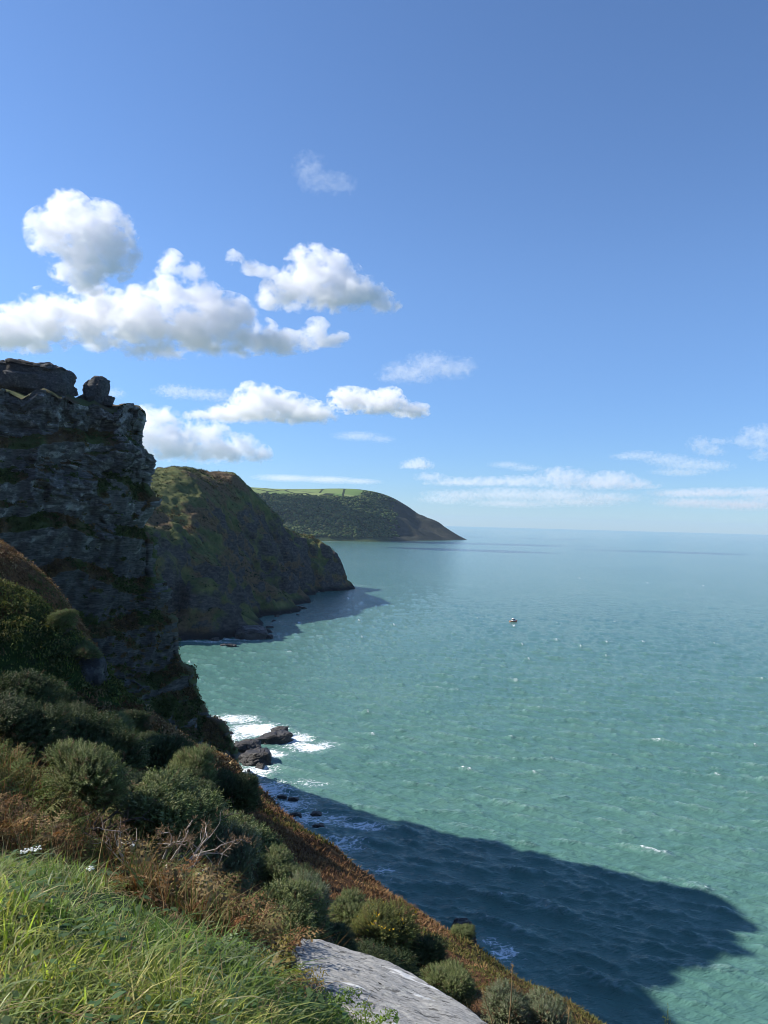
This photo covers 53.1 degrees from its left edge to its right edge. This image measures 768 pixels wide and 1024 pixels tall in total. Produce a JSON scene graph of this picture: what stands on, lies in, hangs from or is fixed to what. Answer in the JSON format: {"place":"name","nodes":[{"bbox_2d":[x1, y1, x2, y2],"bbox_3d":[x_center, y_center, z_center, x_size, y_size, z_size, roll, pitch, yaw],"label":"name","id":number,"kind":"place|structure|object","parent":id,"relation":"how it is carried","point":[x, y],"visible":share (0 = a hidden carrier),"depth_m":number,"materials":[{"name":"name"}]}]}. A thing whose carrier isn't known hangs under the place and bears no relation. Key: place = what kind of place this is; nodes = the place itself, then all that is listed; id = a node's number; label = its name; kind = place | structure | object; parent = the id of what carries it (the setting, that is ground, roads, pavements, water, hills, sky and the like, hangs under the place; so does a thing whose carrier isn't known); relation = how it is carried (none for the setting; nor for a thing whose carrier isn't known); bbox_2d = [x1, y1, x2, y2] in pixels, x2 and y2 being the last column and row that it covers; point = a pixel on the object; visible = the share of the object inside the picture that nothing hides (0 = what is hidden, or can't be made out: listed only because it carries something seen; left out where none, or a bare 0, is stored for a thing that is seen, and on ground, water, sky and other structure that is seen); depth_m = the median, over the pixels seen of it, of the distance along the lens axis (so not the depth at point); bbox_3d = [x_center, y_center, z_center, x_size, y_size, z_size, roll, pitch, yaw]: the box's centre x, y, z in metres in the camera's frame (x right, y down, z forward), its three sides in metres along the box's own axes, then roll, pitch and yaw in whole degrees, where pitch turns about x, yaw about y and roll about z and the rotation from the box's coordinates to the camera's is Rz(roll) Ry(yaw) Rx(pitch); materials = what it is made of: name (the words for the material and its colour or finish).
{"place":"outdoors","nodes":[
{"label":"outdoors","id":0,"kind":"place"},
{"bbox_2d":[0,388,240,762],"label":"cliff","id":1,"kind":"structure","parent":0,"point":[44,546],"depth_m":233.10,"materials":[{"name":"grey stone"}]},
{"bbox_2d":[0,358,77,403],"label":"rock tor","id":2,"kind":"structure","parent":1,"relation":"on","point":[24,377],"depth_m":222.19,"materials":[{"name":"grey stone"}]},
{"bbox_2d":[65,370,76,385],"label":"rock tor","id":3,"kind":"structure","parent":1,"relation":"on","point":[72,375],"depth_m":229.88,"materials":[{"name":"grey stone"}]},
{"bbox_2d":[76,393,85,399],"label":"boulder","id":4,"kind":"object","parent":1,"relation":"on","point":[82,396],"visible":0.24,"depth_m":233.02,"materials":[{"name":"grey stone"}]},
{"bbox_2d":[82,376,109,403],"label":"boulder","id":5,"kind":"object","parent":1,"relation":"on","point":[96,388],"visible":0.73,"depth_m":232.64,"materials":[{"name":"grey stone"}]},
{"bbox_2d":[102,395,114,406],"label":"boulder","id":6,"kind":"object","parent":1,"relation":"on","point":[108,401],"visible":0.79,"depth_m":234.68,"materials":[{"name":"grey stone"}]},
{"bbox_2d":[0,408,238,753],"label":"cliff scrub","id":7,"kind":"object","parent":1,"relation":"on","point":[155,614],"visible":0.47,"depth_m":247.36,"materials":[{"name":"green plant"}]},
{"bbox_2d":[144,467,354,640],"bbox_3d":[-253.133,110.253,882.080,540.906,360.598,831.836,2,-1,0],"label":"headland","id":8,"kind":"structure","parent":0,"point":[177,564],"depth_m":812.05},
{"bbox_2d":[144,465,334,622],"bbox_3d":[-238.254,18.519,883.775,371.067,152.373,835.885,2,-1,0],"label":"headland scrub","id":9,"kind":"object","parent":8,"relation":"on","point":[195,470],"visible":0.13,"depth_m":836.03,"materials":[{"name":"green plant"}]},
{"bbox_2d":[0,543,598,1023],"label":"hillside","id":10,"kind":"structure","parent":0,"point":[10,665],"depth_m":37.51,"materials":[{"name":"green plant"}]},
{"bbox_2d":[20,845,41,863],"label":"white flower","id":11,"kind":"object","parent":10,"relation":"on","point":[28,850],"visible":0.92,"depth_m":4.58,"materials":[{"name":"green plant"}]},
{"bbox_2d":[0,667,70,741],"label":"gorse bush","id":12,"kind":"object","parent":10,"relation":"on","point":[29,683],"visible":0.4,"depth_m":17.17,"materials":[{"name":"green plant"}]},
{"bbox_2d":[0,687,77,774],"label":"gorse bush","id":13,"kind":"object","parent":10,"relation":"on","point":[23,720],"visible":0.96,"depth_m":15.79,"materials":[{"name":"green plant"}]},
{"bbox_2d":[40,681,81,704],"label":"gorse bush","id":14,"kind":"object","parent":10,"relation":"on","point":[69,694],"visible":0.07,"depth_m":22.69,"materials":[{"name":"green plant"}]},
{"bbox_2d":[44,608,79,635],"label":"gorse bush","id":15,"kind":"object","parent":10,"relation":"on","point":[65,616],"visible":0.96,"depth_m":61.07,"materials":[{"name":"green plant"}]},
{"bbox_2d":[46,700,78,750],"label":"gorse bush","id":16,"kind":"object","parent":10,"relation":"on","point":[69,708],"depth_m":18.78,"materials":[{"name":"green plant"}]},
{"bbox_2d":[70,640,103,662],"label":"gorse bush","id":17,"kind":"object","parent":10,"relation":"on","point":[89,649],"visible":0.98,"depth_m":60.30,"materials":[{"name":"green plant"}]},
{"bbox_2d":[75,656,110,686],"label":"rock outcrop","id":18,"kind":"object","parent":10,"relation":"on","point":[94,669],"visible":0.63,"depth_m":60.05,"materials":[{"name":"grey stone"}]},
{"bbox_2d":[65,698,124,728],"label":"gorse bush","id":19,"kind":"object","parent":10,"relation":"on","point":[79,707],"visible":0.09,"depth_m":21.97,"materials":[{"name":"green plant"}]},
{"bbox_2d":[40,735,154,834],"bbox_3d":[-3.244,3.094,8.671,1.368,1.074,1.175,-8,-17,38],"label":"gorse bush","id":20,"kind":"object","parent":10,"relation":"on","point":[91,772],"visible":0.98,"depth_m":8.46,"materials":[{"name":"green plant"}]},
{"bbox_2d":[41,709,154,772],"bbox_3d":[-6.690,5.617,17.942,2.425,1.955,2.716,-7,-19,45],"label":"gorse bush","id":21,"kind":"object","parent":10,"relation":"on","point":[94,728],"visible":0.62,"depth_m":17.73,"materials":[{"name":"green plant"}]},
{"bbox_2d":[90,763,149,811],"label":"gorse bush","id":22,"kind":"object","parent":10,"relation":"on","point":[134,775],"visible":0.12,"depth_m":15.73,"materials":[{"name":"green plant"}]},
{"bbox_2d":[105,709,135,732],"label":"gorse bush","id":23,"kind":"object","parent":10,"relation":"on","point":[128,721],"visible":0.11,"depth_m":43.85,"materials":[{"name":"green plant"}]},
{"bbox_2d":[0,538,243,772],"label":"apron scrub","id":24,"kind":"object","parent":10,"relation":"on","point":[39,602],"visible":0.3,"depth_m":61.11,"materials":[{"name":"green plant"}]},
{"bbox_2d":[0,747,259,887],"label":"gully scrub","id":25,"kind":"object","parent":10,"relation":"on","point":[131,768],"visible":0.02,"depth_m":16.60,"materials":[{"name":"green plant"}]},
{"bbox_2d":[119,709,152,735],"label":"gorse bush","id":26,"kind":"object","parent":10,"relation":"on","point":[140,717],"visible":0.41,"depth_m":57.44,"materials":[{"name":"green plant"}]},
{"bbox_2d":[139,730,170,738],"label":"gorse bush","id":27,"kind":"object","parent":10,"relation":"on","point":[147,733],"visible":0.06,"depth_m":49.72,"materials":[{"name":"green plant"}]},
{"bbox_2d":[146,733,166,740],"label":"gorse bush","id":28,"kind":"object","parent":10,"relation":"on","point":[153,734],"visible":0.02,"depth_m":40.53,"materials":[{"name":"green plant"}]},
{"bbox_2d":[77,807,256,886],"bbox_3d":[-2.188,3.463,7.899,1.220,0.976,1.401,1,-1,28],"label":"dead gorse","id":29,"kind":"object","parent":10,"relation":"on","point":[171,842],"visible":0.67,"depth_m":7.81,"materials":[{"name":"brown plant"}]},
{"bbox_2d":[106,763,238,865],"bbox_3d":[-2.588,3.765,9.427,1.413,1.194,1.850,10,5,26],"label":"gorse bush","id":30,"kind":"object","parent":10,"relation":"on","point":[165,799],"visible":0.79,"depth_m":9.03,"materials":[{"name":"green plant"}]},
{"bbox_2d":[141,732,207,773],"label":"gorse bush","id":31,"kind":"object","parent":10,"relation":"on","point":[162,752],"visible":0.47,"depth_m":26.55,"materials":[{"name":"green plant"}]},
{"bbox_2d":[0,734,352,971],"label":"bracken","id":32,"kind":"object","parent":10,"relation":"on","point":[182,890],"visible":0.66,"depth_m":5.53,"materials":[{"name":"brown plant"}]},
{"bbox_2d":[164,742,221,786],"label":"gorse bush","id":33,"kind":"object","parent":10,"relation":"on","point":[194,757],"visible":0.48,"depth_m":23.76,"materials":[{"name":"green plant"}]},
{"bbox_2d":[177,767,208,786],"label":"gorse bush","id":34,"kind":"object","parent":10,"relation":"on","point":[196,772],"visible":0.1,"depth_m":22.93,"materials":[{"name":"green plant"}]},
{"bbox_2d":[179,777,229,809],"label":"gorse bush","id":35,"kind":"object","parent":10,"relation":"on","point":[207,782],"visible":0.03,"depth_m":20.64,"materials":[{"name":"green plant"}]},
{"bbox_2d":[191,810,231,855],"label":"gorse bush","id":36,"kind":"object","parent":10,"relation":"on","point":[225,820],"depth_m":14.91,"materials":[{"name":"green plant"}]},
{"bbox_2d":[157,928,270,997],"bbox_3d":[-0.758,1.975,3.366,0.504,0.152,0.476,2,-1,0],"label":"fern","id":37,"kind":"object","parent":10,"relation":"on","point":[236,947],"visible":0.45,"depth_m":3.42,"materials":[{"name":"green plant"}]},
{"bbox_2d":[210,767,238,781],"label":"gorse bush","id":38,"kind":"object","parent":10,"relation":"on","point":[226,772],"visible":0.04,"depth_m":30.36,"materials":[{"name":"green plant"}]},
{"bbox_2d":[192,818,262,897],"bbox_3d":[-2.026,4.487,9.563,1.023,1.281,0.969,4,-3,5],"label":"gorse bush","id":39,"kind":"object","parent":10,"relation":"on","point":[241,858],"visible":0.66,"depth_m":9.45,"materials":[{"name":"green plant"}]},
{"bbox_2d":[213,770,260,814],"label":"gorse bush","id":40,"kind":"object","parent":10,"relation":"on","point":[242,787],"visible":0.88,"depth_m":28.49,"materials":[{"name":"green plant"}]},
{"bbox_2d":[0,834,485,1023],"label":"grass","id":41,"kind":"structure","parent":10,"relation":"on","point":[132,959],"depth_m":3.00,"materials":[{"name":"green plant"}]},
{"bbox_2d":[229,788,267,813],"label":"gorse bush","id":42,"kind":"object","parent":10,"relation":"on","point":[259,805],"visible":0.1,"depth_m":29.56,"materials":[{"name":"green plant"}]},
{"bbox_2d":[222,809,278,871],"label":"gorse bush","id":43,"kind":"object","parent":10,"relation":"on","point":[242,818],"visible":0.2,"depth_m":17.07,"materials":[{"name":"green plant"}]},
{"bbox_2d":[246,846,268,895],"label":"gorse bush","id":44,"kind":"object","parent":10,"relation":"on","point":[259,866],"visible":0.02,"depth_m":13.82,"materials":[{"name":"green plant"}]},
{"bbox_2d":[255,831,296,880],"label":"gorse bush","id":45,"kind":"object","parent":10,"relation":"on","point":[279,842],"visible":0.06,"depth_m":17.21,"materials":[{"name":"green plant"}]},
{"bbox_2d":[255,841,302,887],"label":"gorse bush","id":46,"kind":"object","parent":10,"relation":"on","point":[278,866],"visible":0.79,"depth_m":14.68,"materials":[{"name":"green plant"}]},
{"bbox_2d":[238,935,327,999],"bbox_3d":[-0.596,2.318,3.892,0.538,0.200,0.608,2,-1,-34],"label":"fern","id":47,"kind":"object","parent":10,"relation":"on","point":[297,971],"visible":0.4,"depth_m":3.92,"materials":[{"name":"green plant"}]},
{"bbox_2d":[242,875,339,949],"bbox_3d":[-1.069,4.435,8.005,1.153,0.978,1.233,5,9,30],"label":"gorse bush","id":48,"kind":"object","parent":10,"relation":"on","point":[302,900],"visible":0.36,"depth_m":8.06,"materials":[{"name":"green plant"}]},
{"bbox_2d":[0,544,606,1023],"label":"heath","id":49,"kind":"object","parent":10,"relation":"on","point":[326,862],"visible":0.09,"depth_m":26.68,"materials":[{"name":"brown plant"}]},
{"bbox_2d":[298,862,320,879],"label":"gorse bush","id":50,"kind":"object","parent":10,"relation":"on","point":[306,866],"visible":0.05,"depth_m":19.09,"materials":[{"name":"green plant"}]},
{"bbox_2d":[286,868,339,921],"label":"gorse bush","id":51,"kind":"object","parent":10,"relation":"on","point":[306,875],"visible":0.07,"depth_m":11.53,"materials":[{"name":"green plant"}]},
{"bbox_2d":[291,982,362,1023],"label":"fern","id":52,"kind":"object","parent":10,"relation":"on","point":[337,1000],"visible":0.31,"depth_m":3.92,"materials":[{"name":"green plant"}]},
{"bbox_2d":[319,920,364,951],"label":"gorse bush","id":53,"kind":"object","parent":10,"relation":"on","point":[351,944],"visible":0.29,"depth_m":9.21,"materials":[{"name":"green plant"}]},
{"bbox_2d":[328,887,370,938],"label":"gorse bush","id":54,"kind":"object","parent":10,"relation":"on","point":[346,905],"visible":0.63,"depth_m":13.74,"materials":[{"name":"green plant"}]},
{"bbox_2d":[331,1000,397,1023],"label":"fern","id":55,"kind":"object","parent":10,"relation":"on","point":[384,1019],"visible":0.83,"depth_m":3.79,"materials":[{"name":"green plant"}]},
{"bbox_2d":[349,896,424,954],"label":"gorse bush","id":56,"kind":"object","parent":10,"relation":"on","point":[390,925],"visible":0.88,"depth_m":11.71,"materials":[{"name":"green plant"}]},
{"bbox_2d":[291,939,487,1023],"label":"rock slab","id":57,"kind":"object","parent":10,"relation":"on","point":[403,992],"visible":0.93,"depth_m":4.72,"materials":[{"name":"stone"}]},
{"bbox_2d":[355,936,423,978],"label":"gorse bush","id":58,"kind":"object","parent":10,"relation":"on","point":[395,956],"visible":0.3,"depth_m":9.93,"materials":[{"name":"green plant"}]},
{"bbox_2d":[404,932,453,977],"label":"gorse bush","id":59,"kind":"object","parent":10,"relation":"on","point":[432,949],"visible":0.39,"depth_m":11.70,"materials":[{"name":"green plant"}]},
{"bbox_2d":[419,957,479,1010],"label":"gorse bush","id":60,"kind":"object","parent":10,"relation":"on","point":[454,980],"visible":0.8,"depth_m":10.25,"materials":[{"name":"green plant"}]},
{"bbox_2d":[450,923,476,941],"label":"gorse bush","id":61,"kind":"object","parent":10,"relation":"on","point":[465,930],"visible":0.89,"depth_m":23.77,"materials":[{"name":"green plant"}]},
{"bbox_2d":[480,989,492,1023],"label":"dry stalk","id":62,"kind":"object","parent":10,"relation":"on","point":[484,996],"visible":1,"depth_m":6.94,"materials":[{"name":"brown plant"}]},
{"bbox_2d":[480,978,536,1023],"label":"gorse bush","id":63,"kind":"object","parent":10,"relation":"on","point":[498,996],"visible":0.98,"depth_m":9.79,"materials":[{"name":"green plant"}]},
{"bbox_2d":[508,961,513,1023],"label":"dry stalk","id":64,"kind":"object","parent":10,"relation":"on","point":[511,970],"visible":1,"depth_m":7.93,"materials":[{"name":"brown plant"}]},
{"bbox_2d":[522,984,576,1023],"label":"gorse bush","id":65,"kind":"object","parent":10,"relation":"on","point":[546,1009],"visible":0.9,"depth_m":9.89,"materials":[{"name":"green plant"}]},
{"bbox_2d":[566,1005,571,1023],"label":"dry stalk","id":66,"kind":"object","parent":10,"relation":"on","point":[569,1008],"visible":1,"depth_m":7.43,"materials":[{"name":"brown plant"}]},
{"bbox_2d":[251,487,466,541],"bbox_3d":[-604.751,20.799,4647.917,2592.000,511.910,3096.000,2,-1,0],"label":"headland","id":67,"kind":"structure","parent":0,"point":[414,525],"depth_m":4530.12,"materials":[{"name":"green plant"}]},
{"bbox_2d":[255,491,400,537],"bbox_3d":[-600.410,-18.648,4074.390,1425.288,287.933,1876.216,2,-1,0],"label":"woodland","id":68,"kind":"object","parent":67,"relation":"on","point":[341,507],"visible":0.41,"depth_m":4082.10,"materials":[{"name":"green plant"}]},
{"bbox_2d":[0,0,767,534],"label":"sky","id":69,"kind":"structure","parent":0,"point":[462,263],"materials":[{"name":"blue"}]},
{"bbox_2d":[178,526,767,1023],"bbox_3d":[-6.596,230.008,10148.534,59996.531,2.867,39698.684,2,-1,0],"label":"sea","id":70,"kind":"structure","parent":0,"point":[560,786],"depth_m":355.96,"materials":[{"name":"liquid"}]},
{"bbox_2d":[210,637,218,640],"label":"sea rock","id":71,"kind":"object","parent":70,"relation":"in","point":[215,639],"visible":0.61,"depth_m":623.43,"materials":[{"name":"grey stone"}]},
{"bbox_2d":[220,644,236,646],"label":"sea rock","id":72,"kind":"object","parent":70,"relation":"in","point":[231,645],"visible":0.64,"depth_m":596.73,"materials":[{"name":"grey stone"}]},
{"bbox_2d":[234,738,261,752],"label":"sea rock","id":73,"kind":"object","parent":70,"relation":"in","point":[244,745],"visible":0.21,"depth_m":329.46,"materials":[{"name":"grey stone"}]},
{"bbox_2d":[234,625,267,639],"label":"sea rock","id":74,"kind":"object","parent":70,"relation":"in","point":[252,632],"visible":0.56,"depth_m":637.51,"materials":[{"name":"grey stone"}]},
{"bbox_2d":[238,747,271,765],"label":"sea rock","id":75,"kind":"object","parent":70,"relation":"in","point":[253,757],"visible":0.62,"depth_m":312.65,"materials":[{"name":"grey stone"}]},
{"bbox_2d":[255,762,264,768],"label":"sea rock","id":76,"kind":"object","parent":70,"relation":"in","point":[260,765],"visible":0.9,"depth_m":308.47,"materials":[{"name":"grey stone"}]},
{"bbox_2d":[266,634,273,638],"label":"sea rock","id":77,"kind":"object","parent":70,"relation":"in","point":[269,636],"visible":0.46,"depth_m":641.94,"materials":[{"name":"grey stone"}]},
{"bbox_2d":[255,729,293,743],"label":"sea rock","id":78,"kind":"object","parent":70,"relation":"in","point":[283,736],"visible":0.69,"depth_m":343.64,"materials":[{"name":"grey stone"}]},
{"bbox_2d":[270,726,288,731],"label":"sea rock","id":79,"kind":"object","parent":70,"relation":"in","point":[277,728],"visible":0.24,"depth_m":355.98,"materials":[{"name":"grey stone"}]},
{"bbox_2d":[277,794,286,799],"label":"sea rock","id":80,"kind":"object","parent":70,"relation":"in","point":[282,796],"visible":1,"depth_m":275.48,"materials":[{"name":"grey stone"}]},
{"bbox_2d":[288,796,298,801],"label":"sea rock","id":81,"kind":"object","parent":70,"relation":"in","point":[292,799],"visible":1,"depth_m":273.65,"materials":[{"name":"grey stone"}]},
{"bbox_2d":[289,812,301,817],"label":"sea rock","id":82,"kind":"object","parent":70,"relation":"in","point":[295,814],"visible":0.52,"depth_m":256.87,"materials":[{"name":"grey stone"}]},
{"bbox_2d":[310,811,321,816],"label":"sea rock","id":83,"kind":"object","parent":70,"relation":"in","point":[316,813],"visible":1,"depth_m":260.70,"materials":[{"name":"grey stone"}]},
{"bbox_2d":[312,823,324,827],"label":"sea rock","id":84,"kind":"object","parent":70,"relation":"in","point":[318,825],"visible":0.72,"depth_m":249.37,"materials":[{"name":"grey stone"}]},
{"bbox_2d":[451,918,476,943],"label":"sea rock","id":85,"kind":"object","parent":70,"relation":"in","point":[461,921],"visible":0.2,"depth_m":180.52,"materials":[{"name":"grey stone"}]}
]}

